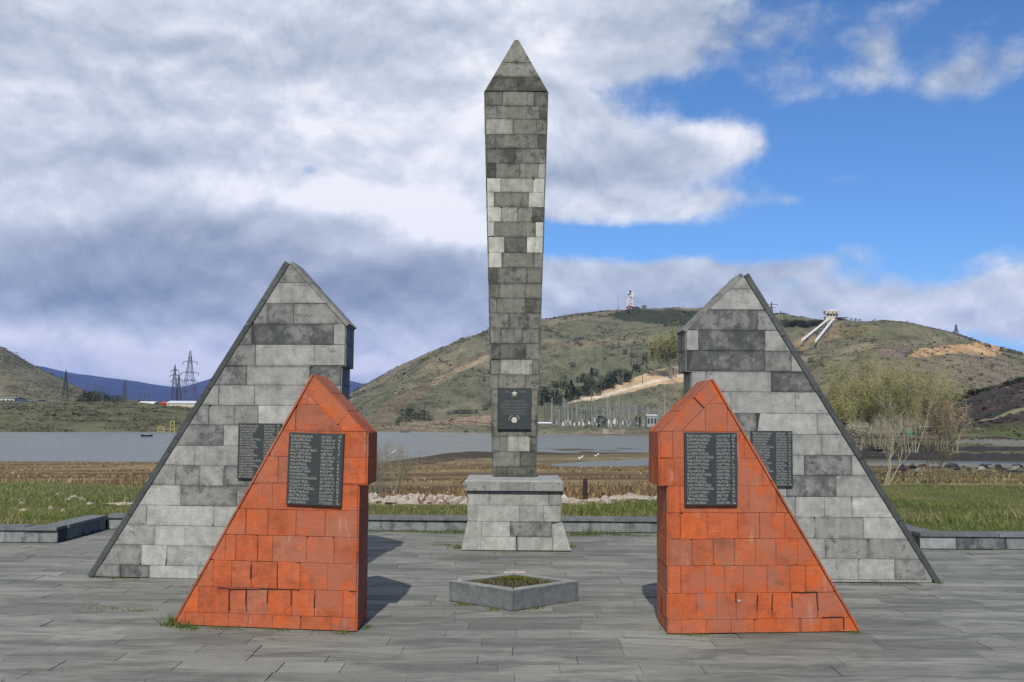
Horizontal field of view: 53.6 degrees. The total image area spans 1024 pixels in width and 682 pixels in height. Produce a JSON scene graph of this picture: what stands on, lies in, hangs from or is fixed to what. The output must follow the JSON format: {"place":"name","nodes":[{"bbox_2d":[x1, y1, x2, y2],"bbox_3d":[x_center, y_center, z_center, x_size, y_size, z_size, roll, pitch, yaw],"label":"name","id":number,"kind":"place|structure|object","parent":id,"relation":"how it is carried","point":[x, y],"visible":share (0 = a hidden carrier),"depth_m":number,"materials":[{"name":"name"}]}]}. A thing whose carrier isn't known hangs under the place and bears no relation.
{"place":"outdoors","nodes":[
{"label":"outdoors","id":0,"kind":"place"},
{"bbox_2d":[1,515,76,524],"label":"lawn","id":1,"kind":"structure","parent":0,"point":[42,519],"depth_m":14.86,"materials":[{"name":"plant"}]},
{"bbox_2d":[38,366,364,401],"bbox_3d":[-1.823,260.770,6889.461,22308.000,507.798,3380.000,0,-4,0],"label":"mountains","id":2,"kind":"structure","parent":0,"point":[134,389],"depth_m":6887.89,"materials":[{"name":"blue"}]},
{"bbox_2d":[0,527,1023,681],"bbox_3d":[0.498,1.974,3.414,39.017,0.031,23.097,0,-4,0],"label":"paving","id":3,"kind":"structure","parent":0,"point":[964,622],"depth_m":7.97,"materials":[{"name":"grey stone"}]},
{"bbox_2d":[0,524,66,542],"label":"wall","id":4,"kind":"structure","parent":3,"relation":"on","point":[32,533],"depth_m":13.27,"materials":[{"name":"stone"}]},
{"bbox_2d":[47,515,107,539],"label":"wall","id":5,"kind":"structure","parent":3,"relation":"on","point":[82,525],"depth_m":14.14,"materials":[{"name":"stone"}]},
{"bbox_2d":[87,261,355,578],"bbox_3d":[-3.054,0.825,10.787,2.786,3.298,0.568,0,-4,6],"label":"gray slab monument","id":6,"kind":"object","parent":3,"relation":"on","point":[296,332],"visible":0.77,"depth_m":10.52,"materials":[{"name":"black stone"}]},
{"bbox_2d":[173,374,376,630],"bbox_3d":[-1.948,1.295,8.397,1.685,2.024,0.585,0,-4,8],"label":"orange slab monument","id":7,"kind":"object","parent":3,"relation":"on","point":[290,550],"visible":1,"depth_m":8.10,"materials":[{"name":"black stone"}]},
{"bbox_2d":[107,513,656,532],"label":"wall","id":8,"kind":"structure","parent":3,"relation":"on","point":[458,522],"depth_m":14.89,"materials":[{"name":"stone"}]},
{"bbox_2d":[449,573,577,610],"bbox_3d":[0.017,2.295,9.369,0.927,0.200,0.759,4,-6,-41],"label":"planter","id":9,"kind":"object","parent":3,"relation":"on","point":[469,591],"visible":0.77,"depth_m":9.14,"materials":[{"name":"stone"}]},
{"bbox_2d":[472,574,556,588],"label":"weeds","id":10,"kind":"object","parent":9,"relation":"in","point":[523,578],"visible":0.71,"depth_m":9.32,"materials":[{"name":"green plant"}]},
{"bbox_2d":[461,40,570,550],"bbox_3d":[0.078,-0.795,13.703,1.391,7.000,1.300,0,-4,0],"label":"obelisk","id":11,"kind":"object","parent":3,"relation":"on","point":[514,501],"visible":1,"depth_m":13.82,"materials":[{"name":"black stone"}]},
{"bbox_2d":[55,527,1010,637],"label":"weeds","id":12,"kind":"object","parent":3,"relation":"on","point":[169,622],"visible":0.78,"depth_m":8.93,"materials":[{"name":"green plant"}]},
{"bbox_2d":[649,379,860,633],"bbox_3d":[1.982,1.330,8.374,1.694,2.006,0.628,1,-4,-5],"label":"orange slab monument","id":13,"kind":"object","parent":3,"relation":"on","point":[736,553],"visible":1,"depth_m":8.06,"materials":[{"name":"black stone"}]},
{"bbox_2d":[676,273,939,582],"bbox_3d":[3.135,0.910,10.867,2.665,3.227,0.537,0,-4,0],"label":"gray slab monument","id":14,"kind":"object","parent":3,"relation":"on","point":[736,344],"visible":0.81,"depth_m":10.63,"materials":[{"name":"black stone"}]},
{"bbox_2d":[905,524,931,533],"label":"wall","id":15,"kind":"structure","parent":3,"relation":"on","point":[911,528],"depth_m":13.80,"materials":[{"name":"stone"}]},
{"bbox_2d":[912,531,1023,548],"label":"wall","id":16,"kind":"structure","parent":3,"relation":"on","point":[969,539],"depth_m":13.27,"materials":[{"name":"stone"}]},
{"bbox_2d":[0,306,1023,521],"bbox_3d":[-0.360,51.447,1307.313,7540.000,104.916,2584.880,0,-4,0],"label":"terrain","id":17,"kind":"structure","parent":0,"point":[466,355],"depth_m":410.21,"materials":[{"name":"green plant"}]},
{"bbox_2d":[0,397,25,401],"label":"barn","id":18,"kind":"structure","parent":17,"relation":"on","point":[20,399],"depth_m":402.81,"materials":[{"name":"white paint"}]},
{"bbox_2d":[60,370,70,400],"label":"pylon","id":19,"kind":"object","parent":17,"relation":"on","point":[66,387],"visible":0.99,"depth_m":399.64,"materials":[{"name":"metal"}]},
{"bbox_2d":[81,391,91,401],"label":"bush","id":20,"kind":"object","parent":17,"relation":"on","point":[84,394],"visible":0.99,"depth_m":349.99,"materials":[{"name":"green plant"}]},
{"bbox_2d":[89,391,100,401],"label":"bush","id":21,"kind":"object","parent":17,"relation":"on","point":[93,392],"visible":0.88,"depth_m":350.08,"materials":[{"name":"green plant"}]},
{"bbox_2d":[93,392,102,400],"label":"bush","id":22,"kind":"object","parent":17,"relation":"on","point":[96,398],"visible":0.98,"depth_m":347.45,"materials":[{"name":"green plant"}]},
{"bbox_2d":[103,394,111,401],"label":"bush","id":23,"kind":"object","parent":17,"relation":"on","point":[106,399],"visible":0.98,"depth_m":350.71,"materials":[{"name":"green plant"}]},
{"bbox_2d":[106,502,132,504],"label":"boulder","id":24,"kind":"object","parent":17,"relation":"on","point":[117,503],"visible":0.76,"depth_m":17.26,"materials":[{"name":"stone"}]},
{"bbox_2d":[116,396,122,402],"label":"bush","id":25,"kind":"object","parent":17,"relation":"on","point":[118,397],"visible":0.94,"depth_m":361.60,"materials":[{"name":"green plant"}]},
{"bbox_2d":[122,382,126,402],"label":"poplar tree","id":26,"kind":"object","parent":17,"relation":"on","point":[124,394],"visible":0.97,"depth_m":371.40,"materials":[{"name":"green plant"}]},
{"bbox_2d":[139,401,158,403],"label":"house","id":27,"kind":"structure","parent":17,"relation":"on","point":[153,402],"depth_m":349.02,"materials":[{"name":"white paint"}]},
{"bbox_2d":[159,401,168,405],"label":"shed","id":28,"kind":"structure","parent":17,"relation":"on","point":[163,403],"depth_m":347.28,"materials":[{"name":"red paint"}]},
{"bbox_2d":[169,421,174,432],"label":"metal frame","id":29,"kind":"object","parent":17,"relation":"on","point":[172,425],"visible":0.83,"depth_m":248.24,"materials":[{"name":"yellow paint"}]},
{"bbox_2d":[170,365,179,400],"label":"pylon","id":30,"kind":"object","parent":17,"relation":"on","point":[175,377],"visible":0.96,"depth_m":499.75,"materials":[{"name":"metal"}]},
{"bbox_2d":[175,374,181,400],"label":"pylon","id":31,"kind":"object","parent":17,"relation":"on","point":[178,386],"visible":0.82,"depth_m":619.37,"materials":[{"name":"metal"}]},
{"bbox_2d":[167,401,196,406],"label":"shed","id":32,"kind":"structure","parent":17,"relation":"on","point":[183,403],"depth_m":344.31,"materials":[{"name":"white metal"}]},
{"bbox_2d":[180,350,198,400],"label":"pylon","id":33,"kind":"object","parent":17,"relation":"on","point":[187,375],"visible":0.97,"depth_m":469.93,"materials":[{"name":"metal"}]},
{"bbox_2d":[369,431,400,492],"bbox_3d":[-3.171,2.729,23.215,1.122,1.618,1.654,-2,-5,30],"label":"shrub","id":34,"kind":"object","parent":17,"relation":"on","point":[370,485],"visible":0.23,"depth_m":23.26,"materials":[{"name":"brown plant"}]},
{"bbox_2d":[382,494,393,500],"bbox_3d":[-2.163,2.813,17.715,0.263,0.293,0.120,0,-4,0],"label":"broken stone","id":35,"kind":"object","parent":17,"relation":"on","point":[387,497],"visible":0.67,"depth_m":17.68,"materials":[{"name":"stone"}]},
{"bbox_2d":[385,499,398,504],"bbox_3d":[-2.054,2.828,17.727,0.371,0.151,0.267,2,-4,-15],"label":"broken stone","id":36,"kind":"object","parent":17,"relation":"on","point":[395,501],"visible":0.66,"depth_m":17.61,"materials":[{"name":"stone"}]},
{"bbox_2d":[390,494,402,498],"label":"broken stone","id":37,"kind":"object","parent":17,"relation":"on","point":[397,496],"visible":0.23,"depth_m":18.05,"materials":[{"name":"stone"}]},
{"bbox_2d":[375,436,428,494],"bbox_3d":[-2.585,2.746,22.385,1.517,1.386,1.365,0,-4,0],"label":"shrub","id":38,"kind":"object","parent":17,"relation":"on","point":[395,469],"visible":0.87,"depth_m":22.44,"materials":[{"name":"brown plant"}]},
{"bbox_2d":[397,409,407,418],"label":"bush","id":39,"kind":"object","parent":17,"relation":"on","point":[403,413],"visible":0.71,"depth_m":396.86,"materials":[{"name":"green plant"}]},
{"bbox_2d":[403,413,410,421],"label":"bush","id":40,"kind":"object","parent":17,"relation":"on","point":[408,418],"visible":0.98,"depth_m":387.92,"materials":[{"name":"green plant"}]},
{"bbox_2d":[398,495,418,504],"bbox_3d":[-1.816,2.817,17.722,0.398,0.262,0.183,1,-4,-9],"label":"broken stone","id":41,"kind":"object","parent":17,"relation":"on","point":[404,499],"visible":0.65,"depth_m":17.66,"materials":[{"name":"stone"}]},
{"bbox_2d":[419,493,426,502],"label":"broken stone","id":42,"kind":"object","parent":17,"relation":"on","point":[422,496],"visible":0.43,"depth_m":18.04,"materials":[{"name":"stone"}]},
{"bbox_2d":[420,411,430,420],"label":"bush","id":43,"kind":"object","parent":17,"relation":"on","point":[425,416],"visible":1,"depth_m":389.53,"materials":[{"name":"green plant"}]},
{"bbox_2d":[423,499,433,503],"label":"broken stone","id":44,"kind":"object","parent":17,"relation":"on","point":[427,501],"visible":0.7,"depth_m":17.66,"materials":[{"name":"stone"}]},
{"bbox_2d":[430,493,443,502],"bbox_3d":[-1.318,2.861,18.108,0.352,0.284,0.181,2,-5,-24],"label":"broken stone","id":45,"kind":"object","parent":17,"relation":"on","point":[439,496],"visible":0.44,"depth_m":18.06,"materials":[{"name":"stone"}]},
{"bbox_2d":[435,498,444,503],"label":"broken stone","id":46,"kind":"object","parent":17,"relation":"on","point":[439,501],"visible":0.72,"depth_m":17.65,"materials":[{"name":"stone"}]},
{"bbox_2d":[436,494,449,501],"bbox_3d":[-1.214,2.865,18.118,0.416,0.268,0.178,0,-4,0],"label":"broken stone","id":47,"kind":"object","parent":17,"relation":"on","point":[445,497],"visible":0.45,"depth_m":18.08,"materials":[{"name":"stone"}]},
{"bbox_2d":[448,496,466,504],"bbox_3d":[-0.904,2.820,17.717,0.480,0.230,0.280,0,-4,0],"label":"broken stone","id":48,"kind":"object","parent":17,"relation":"on","point":[460,499],"visible":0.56,"depth_m":17.62,"materials":[{"name":"stone"}]},
{"bbox_2d":[0,458,1023,503],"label":"dry grass","id":49,"kind":"structure","parent":17,"relation":"on","point":[577,492],"depth_m":31.02,"materials":[{"name":"brown plant"}]},
{"bbox_2d":[539,389,549,398],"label":"hill tree","id":50,"kind":"object","parent":17,"relation":"on","point":[544,392],"visible":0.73,"depth_m":439.80,"materials":[{"name":"green plant"}]},
{"bbox_2d":[538,422,551,425],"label":"shed","id":51,"kind":"structure","parent":17,"relation":"on","point":[545,423],"depth_m":343.85,"materials":[{"name":"concrete"}]},
{"bbox_2d":[544,393,554,402],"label":"hill tree","id":52,"kind":"object","parent":17,"relation":"on","point":[548,394],"visible":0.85,"depth_m":433.73,"materials":[{"name":"green plant"}]},
{"bbox_2d":[551,398,552,423],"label":"substation post","id":53,"kind":"object","parent":17,"relation":"on","point":[552,410],"visible":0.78,"depth_m":372.10,"materials":[{"name":"metal"}]},
{"bbox_2d":[550,389,561,399],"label":"hill tree","id":54,"kind":"object","parent":17,"relation":"on","point":[552,391],"visible":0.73,"depth_m":440.10,"materials":[{"name":"green plant"}]},
{"bbox_2d":[553,395,561,404],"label":"hill tree","id":55,"kind":"object","parent":17,"relation":"on","point":[560,401],"visible":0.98,"depth_m":429.84,"materials":[{"name":"green plant"}]},
{"bbox_2d":[557,376,569,385],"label":"hill tree","id":56,"kind":"object","parent":17,"relation":"on","point":[562,378],"visible":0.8,"depth_m":469.85,"materials":[{"name":"green plant"}]},
{"bbox_2d":[562,382,570,389],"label":"hill tree","id":57,"kind":"object","parent":17,"relation":"on","point":[565,388],"visible":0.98,"depth_m":463.04,"materials":[{"name":"green plant"}]},
{"bbox_2d":[563,403,572,425],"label":"substation post","id":58,"kind":"object","parent":17,"relation":"on","point":[567,407],"visible":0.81,"depth_m":357.25,"materials":[{"name":"metal"}]},
{"bbox_2d":[569,385,574,394],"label":"hill tree","id":59,"kind":"object","parent":17,"relation":"on","point":[571,389],"visible":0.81,"depth_m":452.53,"materials":[{"name":"green plant"}]},
{"bbox_2d":[562,497,581,502],"bbox_3d":[1.045,2.859,18.107,0.461,0.140,0.102,1,-4,-7],"label":"broken stone","id":60,"kind":"object","parent":17,"relation":"on","point":[571,498],"visible":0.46,"depth_m":18.09,"materials":[{"name":"stone"}]},
{"bbox_2d":[572,391,580,399],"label":"hill tree","id":61,"kind":"object","parent":17,"relation":"on","point":[578,395],"visible":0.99,"depth_m":445.71,"materials":[{"name":"green plant"}]},
{"bbox_2d":[578,386,589,395],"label":"hill tree","id":62,"kind":"object","parent":17,"relation":"on","point":[582,392],"visible":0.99,"depth_m":453.95,"materials":[{"name":"green plant"}]},
{"bbox_2d":[582,478,587,499],"bbox_3d":[1.306,2.684,18.120,0.100,0.471,0.099,2,-5,-21],"label":"post","id":63,"kind":"object","parent":17,"relation":"on","point":[585,490],"visible":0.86,"depth_m":18.09,"materials":[{"name":"brown wood"}]},
{"bbox_2d":[583,373,592,382],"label":"hill tree","id":64,"kind":"object","parent":17,"relation":"on","point":[586,379],"visible":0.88,"depth_m":482.78,"materials":[{"name":"green plant"}]},
{"bbox_2d":[588,380,597,389],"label":"hill tree","id":65,"kind":"object","parent":17,"relation":"on","point":[593,383],"visible":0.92,"depth_m":469.59,"materials":[{"name":"green plant"}]},
{"bbox_2d":[589,368,599,376],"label":"hill tree","id":66,"kind":"object","parent":17,"relation":"on","point":[595,372],"visible":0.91,"depth_m":498.90,"materials":[{"name":"green plant"}]},
{"bbox_2d":[597,416,607,426],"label":"bush","id":67,"kind":"object","parent":17,"relation":"on","point":[600,417],"visible":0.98,"depth_m":328.61,"materials":[{"name":"green plant"}]},
{"bbox_2d":[594,401,619,425],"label":"substation post","id":68,"kind":"object","parent":17,"relation":"on","point":[607,403],"visible":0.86,"depth_m":353.25,"materials":[{"name":"metal"}]},
{"bbox_2d":[603,378,614,388],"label":"hill tree","id":69,"kind":"object","parent":17,"relation":"on","point":[607,379],"visible":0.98,"depth_m":470.99,"materials":[{"name":"green plant"}]},
{"bbox_2d":[603,429,624,434],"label":"boat","id":70,"kind":"object","parent":17,"relation":"on","point":[605,431],"visible":1,"depth_m":250.49,"materials":[{"name":"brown wood"}]},
{"bbox_2d":[616,495,624,501],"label":"broken stone","id":71,"kind":"object","parent":17,"relation":"on","point":[620,498],"visible":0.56,"depth_m":18.43,"materials":[{"name":"stone"}]},
{"bbox_2d":[622,401,623,425],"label":"substation post","id":72,"kind":"object","parent":17,"relation":"on","point":[623,413],"visible":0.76,"depth_m":367.64,"materials":[{"name":"metal"}]},
{"bbox_2d":[619,368,629,377],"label":"hill tree","id":73,"kind":"object","parent":17,"relation":"on","point":[623,370],"visible":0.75,"depth_m":499.19,"materials":[{"name":"green plant"}]},
{"bbox_2d":[623,373,632,381],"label":"hill tree","id":74,"kind":"object","parent":17,"relation":"on","point":[625,374],"visible":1,"depth_m":487.26,"materials":[{"name":"green plant"}]},
{"bbox_2d":[626,291,632,309],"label":"radio tower","id":75,"kind":"structure","parent":17,"relation":"on","point":[630,300],"depth_m":894.80,"materials":[{"name":"metal"}]},
{"bbox_2d":[625,494,638,500],"bbox_3d":[2.237,2.893,18.502,0.394,0.211,0.167,1,-4,-8],"label":"broken stone","id":76,"kind":"object","parent":17,"relation":"on","point":[636,497],"visible":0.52,"depth_m":18.45,"materials":[{"name":"stone"}]},
{"bbox_2d":[634,415,643,426],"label":"bush","id":77,"kind":"object","parent":17,"relation":"on","point":[638,422],"visible":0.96,"depth_m":328.91,"materials":[{"name":"green plant"}]},
{"bbox_2d":[637,497,650,501],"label":"broken stone","id":78,"kind":"object","parent":17,"relation":"on","point":[641,498],"visible":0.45,"depth_m":18.43,"materials":[{"name":"stone"}]},
{"bbox_2d":[644,414,656,426],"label":"kiosk","id":79,"kind":"object","parent":17,"relation":"on","point":[650,420],"visible":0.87,"depth_m":338.98,"materials":[{"name":"metal"}]},
{"bbox_2d":[645,322,679,377],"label":"willow tree","id":80,"kind":"object","parent":17,"relation":"on","point":[666,356],"visible":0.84,"depth_m":492.47,"materials":[{"name":"green plant"}]},
{"bbox_2d":[801,319,828,345],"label":"pipe","id":81,"kind":"object","parent":17,"relation":"on","point":[814,330],"visible":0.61,"depth_m":525.61,"materials":[{"name":"metal"}]},
{"bbox_2d":[815,319,833,346],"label":"pipe","id":82,"kind":"object","parent":17,"relation":"on","point":[825,330],"visible":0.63,"depth_m":519.69,"materials":[{"name":"metal"}]},
{"bbox_2d":[823,309,838,319],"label":"control building","id":83,"kind":"structure","parent":17,"relation":"on","point":[830,314],"depth_m":602.80,"materials":[{"name":"white paint"}]},
{"bbox_2d":[835,317,848,320],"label":"retaining wall","id":84,"kind":"structure","parent":17,"relation":"on","point":[838,318],"depth_m":604.41,"materials":[{"name":"concrete"}]},
{"bbox_2d":[826,389,863,428],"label":"willow tree","id":85,"kind":"object","parent":17,"relation":"on","point":[841,413],"visible":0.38,"depth_m":117.75,"materials":[{"name":"green plant"}]},
{"bbox_2d":[812,335,884,445],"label":"willow tree","id":86,"kind":"object","parent":17,"relation":"on","point":[860,370],"visible":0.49,"depth_m":150.17,"materials":[{"name":"green plant"}]},
{"bbox_2d":[820,370,893,450],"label":"willow tree","id":87,"kind":"object","parent":17,"relation":"on","point":[863,409],"visible":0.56,"depth_m":127.40,"materials":[{"name":"green plant"}]},
{"bbox_2d":[846,418,873,441],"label":"blossom bush","id":88,"kind":"object","parent":17,"relation":"on","point":[852,430],"visible":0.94,"depth_m":109.08,"materials":[{"name":"white plant"}]},
{"bbox_2d":[846,356,921,449],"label":"willow tree","id":89,"kind":"object","parent":17,"relation":"on","point":[874,385],"visible":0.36,"depth_m":135.78,"materials":[{"name":"green plant"}]},
{"bbox_2d":[860,380,919,484],"bbox_3d":[8.902,2.159,23.960,1.132,2.532,1.350,0,-4,0],"label":"shrub","id":90,"kind":"object","parent":17,"relation":"on","point":[889,453],"visible":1,"depth_m":23.70,"materials":[{"name":"beige plant"}]},
{"bbox_2d":[891,467,908,471],"bbox_3d":[24.400,8.102,63.587,1.018,0.458,0.710,2,-4,-18],"label":"rubble heap","id":91,"kind":"object","parent":17,"relation":"on","point":[902,469],"visible":0.6,"depth_m":63.35,"materials":[{"name":"grey stone"}]},
{"bbox_2d":[907,464,917,468],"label":"broken rock","id":92,"kind":"object","parent":17,"relation":"on","point":[912,466],"visible":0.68,"depth_m":77.51,"materials":[{"name":"grey stone"}]},
{"bbox_2d":[869,343,964,452],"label":"willow tree","id":93,"kind":"object","parent":17,"relation":"on","point":[911,397],"visible":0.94,"depth_m":122.50,"materials":[{"name":"green plant"}]},
{"bbox_2d":[894,401,969,484],"bbox_3d":[9.955,2.411,23.907,1.474,2.032,1.273,3,-5,-31],"label":"shrub","id":94,"kind":"object","parent":17,"relation":"on","point":[919,430],"visible":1,"depth_m":23.90,"materials":[{"name":"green plant"}]},
{"bbox_2d":[906,362,966,449],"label":"willow tree","id":95,"kind":"object","parent":17,"relation":"on","point":[947,397],"visible":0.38,"depth_m":139.71,"materials":[{"name":"green plant"}]},
{"bbox_2d":[869,466,1005,468],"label":"channel wall","id":96,"kind":"structure","parent":17,"relation":"on","point":[906,467],"depth_m":82.41,"materials":[{"name":"concrete"}]},
{"bbox_2d":[860,451,1023,461],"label":"channel wall","id":97,"kind":"structure","parent":17,"relation":"on","point":[993,456],"depth_m":115.43,"materials":[{"name":"concrete"}]},
{"bbox_2d":[916,388,973,452],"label":"willow tree","id":98,"kind":"object","parent":17,"relation":"on","point":[946,409],"visible":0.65,"depth_m":125.22,"materials":[{"name":"green plant"}]},
{"bbox_2d":[867,463,1023,466],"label":"channel wall","id":99,"kind":"structure","parent":17,"relation":"on","point":[943,464],"depth_m":99.27,"materials":[{"name":"concrete"}]},
{"bbox_2d":[907,446,1023,451],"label":"channel wall","id":100,"kind":"structure","parent":17,"relation":"on","point":[973,448],"depth_m":137.49,"materials":[{"name":"concrete"}]},
{"bbox_2d":[955,438,1023,446],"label":"channel wall","id":101,"kind":"structure","parent":17,"relation":"on","point":[1010,442],"depth_m":148.97,"materials":[{"name":"concrete"}]},
{"bbox_2d":[1010,464,1021,470],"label":"rubble heap","id":102,"kind":"object","parent":17,"relation":"on","point":[1016,467],"visible":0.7,"depth_m":69.41,"materials":[{"name":"stone"}]},
{"bbox_2d":[0,432,1023,466],"bbox_3d":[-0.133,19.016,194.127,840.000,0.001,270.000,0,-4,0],"label":"water","id":103,"kind":"structure","parent":0,"point":[76,446],"depth_m":151.61,"materials":[{"name":"grey liquid"}]},
{"bbox_2d":[0,480,1023,530],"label":"grass","id":104,"kind":"structure","parent":0,"point":[11,518],"depth_m":16.80,"materials":[{"name":"green plant"}]},
{"bbox_2d":[0,0,1023,386],"label":"sky","id":105,"kind":"structure","parent":0,"point":[162,162],"materials":[{"name":"blue"}]},
{"bbox_2d":[903,521,1023,530],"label":"lawn","id":106,"kind":"structure","parent":0,"point":[977,524],"depth_m":14.80,"materials":[{"name":"plant"}]},
{"bbox_2d":[928,380,1023,438],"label":"hillside","id":107,"kind":"structure","parent":0,"point":[1001,403],"depth_m":230.45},
{"bbox_2d":[926,376,1023,437],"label":"hillside scrub","id":108,"kind":"object","parent":107,"relation":"on","point":[1017,405],"visible":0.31,"depth_m":222.50,"materials":[{"name":"brown plant"}]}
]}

